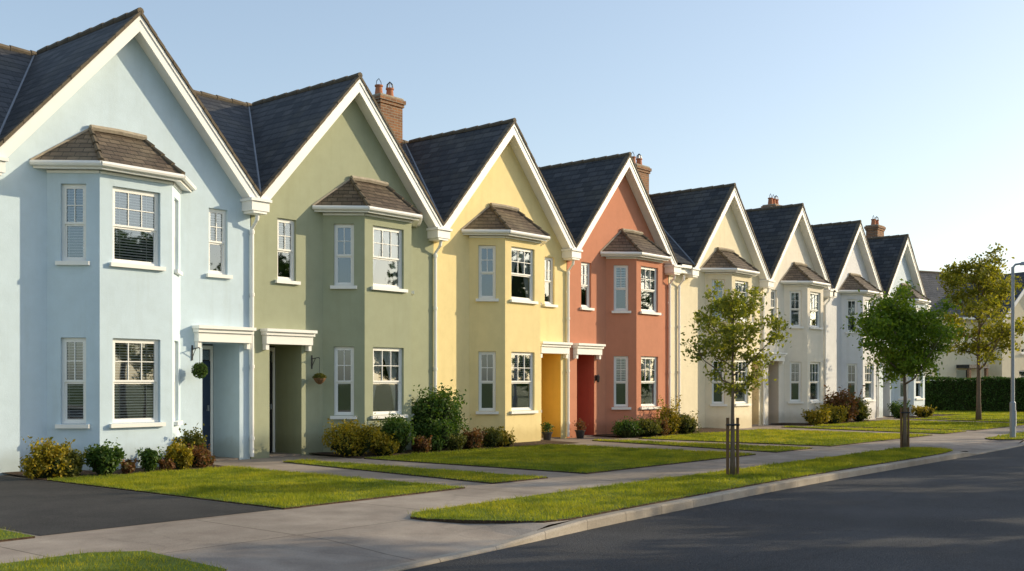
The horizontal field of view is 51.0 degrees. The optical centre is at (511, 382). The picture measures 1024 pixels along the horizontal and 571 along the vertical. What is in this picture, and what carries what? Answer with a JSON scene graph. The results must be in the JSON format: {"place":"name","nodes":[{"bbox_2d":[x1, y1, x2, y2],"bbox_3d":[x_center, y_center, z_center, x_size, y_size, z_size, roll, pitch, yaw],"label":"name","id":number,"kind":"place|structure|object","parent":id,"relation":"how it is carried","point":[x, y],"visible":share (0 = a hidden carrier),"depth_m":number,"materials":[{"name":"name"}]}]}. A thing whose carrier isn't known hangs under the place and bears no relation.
{"place":"outdoors","nodes":[
{"label":"outdoors","id":0,"kind":"place"},
{"bbox_2d":[67,189,153,422],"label":"bay window blinds","id":1,"kind":"object","parent":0,"point":[133,400],"visible":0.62,"depth_m":19.72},
{"bbox_2d":[0,476,274,535],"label":"driveway","id":2,"kind":"structure","parent":0,"point":[35,507],"depth_m":13.59,"materials":[{"name":"asphalt"}]},
{"bbox_2d":[47,464,464,509],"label":"lawn","id":3,"kind":"structure","parent":0,"point":[266,487],"depth_m":16.24,"materials":[{"name":"plant"}]},
{"bbox_2d":[283,458,547,483],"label":"lawn","id":4,"kind":"structure","parent":0,"point":[475,476],"depth_m":18.68,"materials":[{"name":"plant"}]},
{"bbox_2d":[0,426,1023,570],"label":"pavement","id":5,"kind":"structure","parent":0,"point":[366,535],"depth_m":11.61,"materials":[{"name":"concrete"}]},
{"bbox_2d":[0,548,227,570],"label":"grass verge","id":6,"kind":"object","parent":5,"relation":"on","point":[146,560],"depth_m":9.30,"materials":[{"name":"grass"},{"name":"plant"}]},
{"bbox_2d":[408,446,951,529],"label":"grass verge","id":7,"kind":"object","parent":5,"relation":"on","point":[570,505],"depth_m":15.25,"materials":[{"name":"grass"},{"name":"plant"}]},
{"bbox_2d":[670,279,792,474],"bbox_3d":[3.749,-0.090,18.157,1.985,3.340,1.734,0,0,-13],"label":"young street tree","id":8,"kind":"object","parent":7,"relation":"on","point":[729,308],"visible":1,"depth_m":18.20,"materials":[{"name":"green plant"}]},
{"bbox_2d":[840,278,984,447],"bbox_3d":[9.360,-0.424,25.760,3.102,4.008,2.844,0,0,-7],"label":"young street tree","id":9,"kind":"object","parent":7,"relation":"on","point":[901,325],"visible":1,"depth_m":25.23,"materials":[{"name":"green plant"}]},
{"bbox_2d":[985,431,1023,442],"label":"grass verge","id":10,"kind":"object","parent":5,"relation":"on","point":[1020,435],"depth_m":30.41,"materials":[{"name":"plant"}]},
{"bbox_2d":[1010,262,1023,437],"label":"street lamp","id":11,"kind":"object","parent":10,"relation":"on","point":[1013,417],"visible":0.94,"depth_m":30.63,"materials":[{"name":"metal"}]},
{"bbox_2d":[0,417,1023,541],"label":"front path","id":12,"kind":"structure","parent":0,"point":[273,463],"depth_m":20.68,"materials":[{"name":"concrete"}]},
{"bbox_2d":[3,464,221,479],"bbox_3d":[-6.963,1.571,19.288,1.725,0.042,3.600,0,0,40],"label":"flower bed","id":13,"kind":"object","parent":12,"relation":"on","point":[86,472],"visible":0.14,"depth_m":18.75,"materials":[{"name":"soil"}]},
{"bbox_2d":[18,436,75,479],"bbox_3d":[-7.757,1.258,17.923,0.905,0.731,0.959,0,0,40],"label":"golden shrub","id":14,"kind":"object","parent":13,"relation":"on","point":[45,460],"visible":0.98,"depth_m":17.75,"materials":[{"name":"yellow plant"}]},
{"bbox_2d":[58,444,90,476],"bbox_3d":[-7.430,1.326,18.130,0.624,0.594,0.604,0,0,40],"label":"golden shrub","id":15,"kind":"object","parent":13,"relation":"on","point":[77,460],"visible":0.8,"depth_m":18.05,"materials":[{"name":"green plant"}]},
{"bbox_2d":[84,437,126,474],"bbox_3d":[-7.037,1.284,18.429,0.703,0.673,0.597,0,0,23],"label":"box shrub","id":16,"kind":"object","parent":13,"relation":"on","point":[103,460],"visible":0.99,"depth_m":18.31,"materials":[{"name":"green plant"}]},
{"bbox_2d":[135,446,163,471],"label":"box shrub","id":17,"kind":"object","parent":13,"relation":"on","point":[149,458],"visible":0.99,"depth_m":19.06,"materials":[{"name":"green plant"}]},
{"bbox_2d":[164,437,194,468],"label":"golden shrub","id":18,"kind":"object","parent":13,"relation":"on","point":[180,455],"visible":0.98,"depth_m":19.58,"materials":[{"name":"yellow plant"}]},
{"bbox_2d":[173,422,206,448],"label":"box shrub","id":19,"kind":"object","parent":13,"relation":"on","point":[192,438],"visible":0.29,"depth_m":20.39,"materials":[{"name":"green plant"}]},
{"bbox_2d":[187,442,215,466],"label":"shrub","id":20,"kind":"object","parent":13,"relation":"on","point":[202,456],"visible":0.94,"depth_m":20.02,"materials":[{"name":"brown plant"}]},
{"bbox_2d":[47,171,179,469],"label":"bay walls","id":21,"kind":"structure","parent":12,"relation":"on","point":[99,303],"depth_m":19.21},
{"bbox_2d":[30,124,184,174],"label":"bay roof","id":22,"kind":"structure","parent":21,"relation":"on","point":[102,143],"depth_m":19.59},
{"bbox_2d":[29,160,195,192],"bbox_3d":[-7.044,-3.818,19.813,0.984,0.187,3.374,0,0,40],"label":"bay fascia gutter","id":23,"kind":"object","parent":21,"relation":"attached to","point":[179,182],"visible":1,"depth_m":19.18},
{"bbox_2d":[55,184,182,427],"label":"bay window frames","id":24,"kind":"structure","parent":21,"relation":"attached to","point":[81,423],"depth_m":19.41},
{"bbox_2d":[323,215,410,452],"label":"bay walls","id":25,"kind":"structure","parent":12,"relation":"on","point":[363,319],"depth_m":23.94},
{"bbox_2d":[312,175,421,214],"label":"bay roof","id":26,"kind":"structure","parent":25,"relation":"on","point":[352,190],"depth_m":24.37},
{"bbox_2d":[312,205,422,227],"bbox_3d":[-2.988,-3.818,24.647,0.984,0.187,3.374,0,0,40],"label":"bay fascia gutter","id":27,"kind":"object","parent":25,"relation":"attached to","point":[414,219],"visible":0.97,"depth_m":23.91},
{"bbox_2d":[330,224,413,418],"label":"bay window frames","id":28,"kind":"structure","parent":25,"relation":"in","point":[381,287],"depth_m":24.07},
{"bbox_2d":[338,228,397,411],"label":"window panes","id":29,"kind":"object","parent":28,"relation":"in","point":[385,397],"visible":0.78,"depth_m":24.57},
{"bbox_2d":[314,440,577,457],"bbox_3d":[-1.320,1.571,25.975,1.775,0.042,7.700,0,0,40],"label":"flower bed","id":30,"kind":"object","parent":12,"relation":"on","point":[532,443],"visible":0.17,"depth_m":25.37,"materials":[{"name":"soil"}]},
{"bbox_2d":[319,416,383,455],"bbox_3d":[-3.502,1.166,23.021,1.253,0.908,1.326,0,0,40],"label":"golden shrub","id":31,"kind":"object","parent":30,"relation":"on","point":[351,439],"visible":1,"depth_m":22.87,"materials":[{"name":"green plant"}]},
{"bbox_2d":[367,427,399,455],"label":"golden shrub","id":32,"kind":"object","parent":30,"relation":"on","point":[387,445],"visible":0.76,"depth_m":23.29,"materials":[{"name":"yellow plant"}]},
{"bbox_2d":[374,411,417,453],"bbox_3d":[-2.648,1.125,23.957,1.011,0.992,1.248,0,0,-13],"label":"box shrub","id":33,"kind":"object","parent":30,"relation":"on","point":[401,426],"visible":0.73,"depth_m":23.69,"materials":[{"name":"green plant"}]},
{"bbox_2d":[414,415,455,450],"bbox_3d":[-1.847,1.185,24.885,1.085,0.880,0.876,0,0,40],"label":"box shrub","id":34,"kind":"object","parent":30,"relation":"on","point":[439,432],"visible":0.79,"depth_m":24.77,"materials":[{"name":"green plant"}]},
{"bbox_2d":[410,379,471,447],"bbox_3d":[-1.834,0.778,25.639,1.543,1.703,1.981,0,0,40],"label":"laurel bush","id":35,"kind":"object","parent":30,"relation":"on","point":[441,405],"visible":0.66,"depth_m":25.34,"materials":[{"name":"green plant"}]},
{"bbox_2d":[462,427,487,448],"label":"shrub","id":36,"kind":"object","parent":30,"relation":"on","point":[474,439],"visible":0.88,"depth_m":25.54,"materials":[{"name":"brown plant"}]},
{"bbox_2d":[477,426,503,446],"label":"shrub","id":37,"kind":"object","parent":30,"relation":"on","point":[491,437],"visible":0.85,"depth_m":26.18,"materials":[{"name":"green plant"}]},
{"bbox_2d":[469,238,539,442],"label":"bay walls","id":38,"kind":"structure","parent":12,"relation":"on","point":[504,327],"depth_m":27.65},
{"bbox_2d":[461,203,549,235],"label":"bay roof","id":39,"kind":"structure","parent":38,"relation":"on","point":[497,216],"depth_m":28.05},
{"bbox_2d":[462,229,550,246],"bbox_3d":[0.123,-3.818,28.355,0.984,0.187,3.374,0,0,40],"label":"bay fascia gutter","id":40,"kind":"object","parent":38,"relation":"attached to","point":[509,234],"visible":0.92,"depth_m":27.62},
{"bbox_2d":[476,245,541,413],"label":"bay window frames","id":41,"kind":"structure","parent":38,"relation":"in","point":[529,300],"depth_m":27.73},
{"bbox_2d":[478,246,529,410],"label":"window panes","id":42,"kind":"object","parent":41,"relation":"in","point":[519,391],"visible":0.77,"depth_m":28.25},
{"bbox_2d":[606,257,661,433],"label":"bay walls","id":43,"kind":"structure","parent":12,"relation":"on","point":[634,335],"depth_m":32.33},
{"bbox_2d":[600,228,670,256],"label":"bay roof","id":44,"kind":"structure","parent":43,"relation":"on","point":[625,240],"depth_m":32.67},
{"bbox_2d":[600,252,671,263],"bbox_3d":[4.050,-3.818,33.035,0.984,0.187,3.374,0,0,40],"label":"bay fascia gutter","id":45,"kind":"object","parent":43,"relation":"attached to","point":[662,259],"visible":0.89,"depth_m":32.28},
{"bbox_2d":[611,265,662,409],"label":"bay window frames","id":46,"kind":"structure","parent":43,"relation":"in","point":[625,405],"depth_m":32.41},
{"bbox_2d":[616,268,653,406],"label":"window panes","id":47,"kind":"object","parent":46,"relation":"in","point":[647,389],"visible":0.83,"depth_m":32.98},
{"bbox_2d":[598,428,739,437],"bbox_3d":[5.218,1.571,33.805,1.725,0.042,6.700,0,0,40],"label":"flower bed","id":48,"kind":"object","parent":12,"relation":"on","point":[704,430],"visible":0.22,"depth_m":34.54,"materials":[{"name":"soil"}]},
{"bbox_2d":[611,416,644,437],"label":"box shrub","id":49,"kind":"object","parent":48,"relation":"on","point":[626,429],"visible":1,"depth_m":30.83,"materials":[{"name":"green plant"}]},
{"bbox_2d":[629,416,664,435],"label":"box shrub","id":50,"kind":"object","parent":48,"relation":"on","point":[649,427],"visible":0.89,"depth_m":31.40,"materials":[{"name":"green plant"}]},
{"bbox_2d":[654,395,683,433],"bbox_3d":[4.768,0.993,32.829,0.917,1.252,0.995,0,0,-11],"label":"golden shrub","id":51,"kind":"object","parent":48,"relation":"on","point":[674,423],"visible":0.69,"depth_m":32.66,"materials":[{"name":"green plant"}]},
{"bbox_2d":[705,274,751,428],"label":"bay walls","id":52,"kind":"structure","parent":12,"relation":"on","point":[716,416],"depth_m":36.85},
{"bbox_2d":[700,247,759,271],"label":"bay roof","id":53,"kind":"structure","parent":52,"relation":"on","point":[720,257],"depth_m":37.17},
{"bbox_2d":[710,280,750,405],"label":"bay window frames","id":54,"kind":"structure","parent":52,"relation":"in","point":[738,403],"depth_m":36.94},
{"bbox_2d":[714,282,744,403],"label":"bay window blinds","id":55,"kind":"object","parent":54,"relation":"in","point":[718,397],"visible":0.3,"depth_m":37.09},
{"bbox_2d":[701,268,759,276],"bbox_3d":[7.849,-3.818,37.563,0.984,0.187,3.374,0,0,40],"label":"bay fascia gutter","id":56,"kind":"object","parent":52,"relation":"attached to","point":[742,272],"visible":0.87,"depth_m":36.82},
{"bbox_2d":[784,286,822,422],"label":"bay walls","id":57,"kind":"structure","parent":12,"relation":"on","point":[806,348],"depth_m":41.47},
{"bbox_2d":[788,291,822,403],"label":"bay window frames","id":58,"kind":"structure","parent":57,"relation":"in","point":[798,326],"depth_m":41.55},
{"bbox_2d":[791,293,816,401],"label":"bay window blinds","id":59,"kind":"object","parent":58,"relation":"in","point":[794,321],"visible":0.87,"depth_m":41.70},
{"bbox_2d":[770,419,874,425],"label":"flower bed","id":60,"kind":"object","parent":12,"relation":"on","point":[851,420],"visible":0.28,"depth_m":41.00,"materials":[{"name":"soil"}]},
{"bbox_2d":[801,408,831,424],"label":"golden shrub","id":61,"kind":"object","parent":60,"relation":"on","point":[813,417],"visible":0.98,"depth_m":40.10,"materials":[{"name":"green plant"}]},
{"bbox_2d":[816,403,850,423],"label":"golden shrub","id":62,"kind":"object","parent":60,"relation":"on","point":[837,414],"visible":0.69,"depth_m":41.22,"materials":[{"name":"green plant"}]},
{"bbox_2d":[823,384,867,421],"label":"laurel bush","id":63,"kind":"object","parent":60,"relation":"on","point":[846,400],"visible":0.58,"depth_m":42.93,"materials":[{"name":"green plant"}]},
{"bbox_2d":[841,295,875,419],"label":"bay walls","id":64,"kind":"structure","parent":12,"relation":"on","point":[851,354],"depth_m":45.65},
{"bbox_2d":[845,299,875,401],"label":"bay window frames","id":65,"kind":"structure","parent":64,"relation":"in","point":[855,365],"depth_m":45.71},
{"bbox_2d":[848,301,870,399],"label":"bay window blinds","id":66,"kind":"object","parent":65,"relation":"in","point":[852,385],"visible":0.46,"depth_m":45.88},
{"bbox_2d":[894,303,924,415],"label":"bay walls","id":67,"kind":"structure","parent":12,"relation":"on","point":[912,391],"depth_m":50.33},
{"bbox_2d":[0,0,1023,292],"label":"sky","id":68,"kind":"structure","parent":0,"point":[906,114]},
{"bbox_2d":[364,443,755,473],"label":"lawn","id":69,"kind":"structure","parent":0,"point":[579,459],"depth_m":22.31,"materials":[{"name":"plant"}]},
{"bbox_2d":[592,438,811,452],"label":"lawn","id":70,"kind":"structure","parent":0,"point":[762,448],"depth_m":26.53,"materials":[{"name":"plant"}]},
{"bbox_2d":[403,446,1023,570],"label":"road","id":71,"kind":"structure","parent":0,"point":[963,514],"depth_m":12.22,"materials":[{"name":"asphalt"}]},
{"bbox_2d":[639,428,931,446],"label":"lawn","id":72,"kind":"structure","parent":0,"point":[828,438],"depth_m":30.58,"materials":[{"name":"plant"}]},
{"bbox_2d":[781,425,965,433],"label":"lawn","id":73,"kind":"structure","parent":0,"point":[927,431],"depth_m":35.56,"materials":[{"name":"plant"}]},
{"bbox_2d":[814,419,1023,430],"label":"lawn","id":74,"kind":"structure","parent":0,"point":[944,425],"depth_m":39.36,"materials":[{"name":"plant"}]},
{"bbox_2d":[902,417,1023,422],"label":"lawn","id":75,"kind":"structure","parent":0,"point":[983,420],"depth_m":44.96,"materials":[{"name":"plant"}]},
{"bbox_2d":[936,242,1023,420],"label":"garden tree","id":76,"kind":"object","parent":75,"relation":"on","point":[992,284],"visible":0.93,"depth_m":44.15,"materials":[{"name":"green plant"}]},
{"bbox_2d":[924,410,1023,419],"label":"lawn","id":77,"kind":"structure","parent":0,"point":[999,415],"depth_m":51.27,"materials":[{"name":"plant"}]},
{"label":"back garden ground","id":78,"kind":"structure","parent":0,"visible":0},
{"bbox_2d":[0,37,249,475],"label":"walls","id":79,"kind":"structure","parent":78,"relation":"on","point":[125,87],"depth_m":20.44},
{"bbox_2d":[0,7,260,195],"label":"roof","id":80,"kind":"structure","parent":79,"relation":"on","point":[32,82],"depth_m":20.46,"materials":[{"name":"stone"}]},
{"bbox_2d":[0,15,271,456],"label":"gable trim","id":81,"kind":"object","parent":79,"relation":"attached to","point":[251,200],"visible":1,"depth_m":20.84,"materials":[{"name":"white plastic"}]},
{"bbox_2d":[210,213,221,270],"bbox_3d":[-6.191,-2.865,22.002,0.329,1.390,0.510,0,0,40],"label":"window interior","id":82,"kind":"object","parent":79,"relation":"attached to","point":[215,257],"depth_m":22.22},
{"bbox_2d":[206,208,232,278],"bbox_3d":[-5.988,-2.825,21.831,0.190,1.401,0.590,0,0,40],"label":"window frame","id":83,"kind":"object","parent":79,"relation":"attached to","point":[217,274],"visible":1,"depth_m":21.93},
{"bbox_2d":[192,325,255,460],"bbox_3d":[-6.215,0.233,22.113,1.250,2.735,1.370,0,0,40],"label":"porch","id":84,"kind":"object","parent":79,"relation":"attached to","point":[221,334],"visible":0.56,"depth_m":22.24,"materials":[{"name":"white paint"}]},
{"bbox_2d":[251,99,433,458],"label":"walls","id":85,"kind":"structure","parent":78,"relation":"on","point":[346,147],"depth_m":23.73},
{"bbox_2d":[278,222,289,277],"bbox_3d":[-5.076,-2.865,23.331,0.329,1.390,0.560,0,0,40],"label":"window interior","id":86,"kind":"object","parent":85,"relation":"attached to","point":[283,264],"depth_m":23.57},
{"bbox_2d":[275,218,300,284],"bbox_3d":[-4.873,-2.825,23.161,0.190,1.401,0.640,0,0,40],"label":"window frame","id":87,"kind":"object","parent":85,"relation":"attached to","point":[285,280],"visible":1,"depth_m":23.25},
{"bbox_2d":[260,328,317,457],"bbox_3d":[-5.164,0.233,23.366,1.250,2.735,1.340,0,0,40],"label":"porch door canopy","id":88,"kind":"object","parent":85,"relation":"attached to","point":[286,336],"visible":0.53,"depth_m":23.35,"materials":[{"name":"white paint"}]},
{"bbox_2d":[194,72,443,227],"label":"roof","id":89,"kind":"structure","parent":85,"relation":"on","point":[267,139],"depth_m":24.59,"materials":[{"name":"stone"}]},
{"bbox_2d":[260,79,452,391],"bbox_3d":[-3.462,-2.671,24.498,0.398,8.443,5.718,0,0,40],"label":"gable trim","id":90,"kind":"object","parent":85,"relation":"attached to","point":[435,229],"visible":0.86,"depth_m":25.12,"materials":[{"name":"white plastic"}]},
{"bbox_2d":[434,143,565,439],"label":"walls","id":91,"kind":"structure","parent":78,"relation":"on","point":[505,181],"depth_m":28.45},
{"bbox_2d":[402,118,576,246],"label":"roof","id":92,"kind":"structure","parent":91,"relation":"on","point":[449,166],"depth_m":28.64,"materials":[{"name":"stone"}]},
{"bbox_2d":[373,78,405,147],"bbox_3d":[-3.623,-7.296,30.453,0.740,2.592,0.990,0,0,40],"label":"chimney stack","id":93,"kind":"object","parent":92,"relation":"on","point":[391,106],"visible":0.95,"depth_m":30.31,"materials":[{"name":"brick"}]},
{"bbox_2d":[443,124,582,436],"bbox_3d":[0.048,-2.671,28.680,0.398,8.443,5.718,0,0,40],"label":"gable trim","id":94,"kind":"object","parent":91,"relation":"attached to","point":[569,250],"visible":0.97,"depth_m":29.54,"materials":[{"name":"white plastic"}]},
{"bbox_2d":[540,341,572,439],"bbox_3d":[0.817,0.233,30.494,1.250,2.735,1.370,0,0,40],"label":"porch door canopy","id":95,"kind":"object","parent":91,"relation":"attached to","point":[555,347],"visible":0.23,"depth_m":30.14,"materials":[{"name":"white paint"}]},
{"bbox_2d":[566,175,667,437],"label":"walls","id":96,"kind":"structure","parent":78,"relation":"on","point":[587,389],"depth_m":32.05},
{"bbox_2d":[572,343,605,436],"bbox_3d":[1.875,0.233,31.754,1.250,2.735,1.340,0,0,40],"label":"porch door canopy","id":97,"kind":"object","parent":96,"relation":"attached to","point":[586,349],"visible":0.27,"depth_m":31.30,"materials":[{"name":"white paint"}]},
{"bbox_2d":[539,152,677,262],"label":"roof","id":98,"kind":"structure","parent":96,"relation":"on","point":[580,190],"depth_m":32.73,"materials":[{"name":"stone"}]},
{"bbox_2d":[576,157,682,414],"bbox_3d":[3.576,-2.671,32.886,0.398,8.443,5.718,0,0,40],"label":"gable trim","id":99,"kind":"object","parent":96,"relation":"attached to","point":[671,266],"visible":0.86,"depth_m":33.75,"materials":[{"name":"white plastic"}]},
{"bbox_2d":[566,205,761,427],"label":"walls","id":100,"kind":"structure","parent":78,"relation":"on","point":[728,234],"depth_m":36.34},
{"bbox_2d":[566,183,770,290],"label":"roof","id":101,"kind":"structure","parent":100,"relation":"on","point":[689,219],"depth_m":37.74,"materials":[{"name":"stone"}]},
{"bbox_2d":[678,188,774,423],"bbox_3d":[7.468,-2.671,37.524,0.398,8.443,6.830,0,0,40],"label":"gable trim","id":102,"kind":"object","parent":100,"relation":"attached to","point":[690,271],"visible":0.84,"depth_m":38.47,"materials":[{"name":"white plastic"}]},
{"bbox_2d":[762,224,823,424],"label":"walls","id":103,"kind":"structure","parent":78,"relation":"on","point":[797,250],"depth_m":41.30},
{"bbox_2d":[668,203,831,287],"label":"roof","id":104,"kind":"structure","parent":103,"relation":"on","point":[773,227],"depth_m":41.87,"materials":[{"name":"stone"}]},
{"bbox_2d":[770,208,834,400],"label":"gable trim","id":105,"kind":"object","parent":103,"relation":"attached to","point":[809,240],"visible":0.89,"depth_m":43.05,"materials":[{"name":"white plastic"}]},
{"bbox_2d":[780,262,829,283],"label":"bay roof","id":106,"kind":"structure","parent":103,"relation":"attached to","point":[797,271],"depth_m":41.74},
{"bbox_2d":[824,240,876,417],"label":"walls","id":107,"kind":"structure","parent":78,"relation":"on","point":[855,264],"depth_m":45.24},
{"bbox_2d":[811,220,884,294],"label":"roof","id":108,"kind":"structure","parent":107,"relation":"on","point":[835,241],"depth_m":46.20,"materials":[{"name":"stone"}]},
{"bbox_2d":[832,224,883,416],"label":"gable trim","id":109,"kind":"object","parent":107,"relation":"attached to","point":[860,238],"visible":0.45,"depth_m":47.26,"materials":[{"name":"white plastic"}]},
{"bbox_2d":[838,273,881,292],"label":"bay roof","id":110,"kind":"structure","parent":107,"relation":"attached to","point":[853,281],"depth_m":45.92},
{"bbox_2d":[877,254,913,417],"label":"walls","id":111,"kind":"structure","parent":78,"relation":"on","point":[886,395],"depth_m":50.04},
{"bbox_2d":[867,234,926,296],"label":"roof","id":112,"kind":"structure","parent":111,"relation":"on","point":[886,251],"depth_m":50.54,"materials":[{"name":"stone"}]},
{"bbox_2d":[886,238,930,310],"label":"gable trim","id":113,"kind":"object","parent":111,"relation":"attached to","point":[912,265],"visible":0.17,"depth_m":51.53,"materials":[{"name":"white plastic"}]},
{"bbox_2d":[925,376,1023,411],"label":"hedge","id":114,"kind":"object","parent":78,"relation":"on","point":[948,393],"visible":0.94,"depth_m":58.93,"materials":[{"name":"green plant"}]},
{"bbox_2d":[929,294,1023,380],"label":"walls","id":115,"kind":"structure","parent":78,"relation":"on","point":[963,366],"depth_m":68.59,"materials":[{"name":"white paint"}]},
{"bbox_2d":[919,270,1023,317],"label":"roof","id":116,"kind":"structure","parent":115,"relation":"on","point":[931,284],"depth_m":70.21,"materials":[{"name":"stone"}]},
{"label":"ground","id":117,"kind":"structure","parent":0,"visible":0},
{"bbox_2d":[367,441,1023,570],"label":"kerb","id":118,"kind":"structure","parent":117,"relation":"on","point":[588,523],"depth_m":14.16,"materials":[{"name":"concrete"}]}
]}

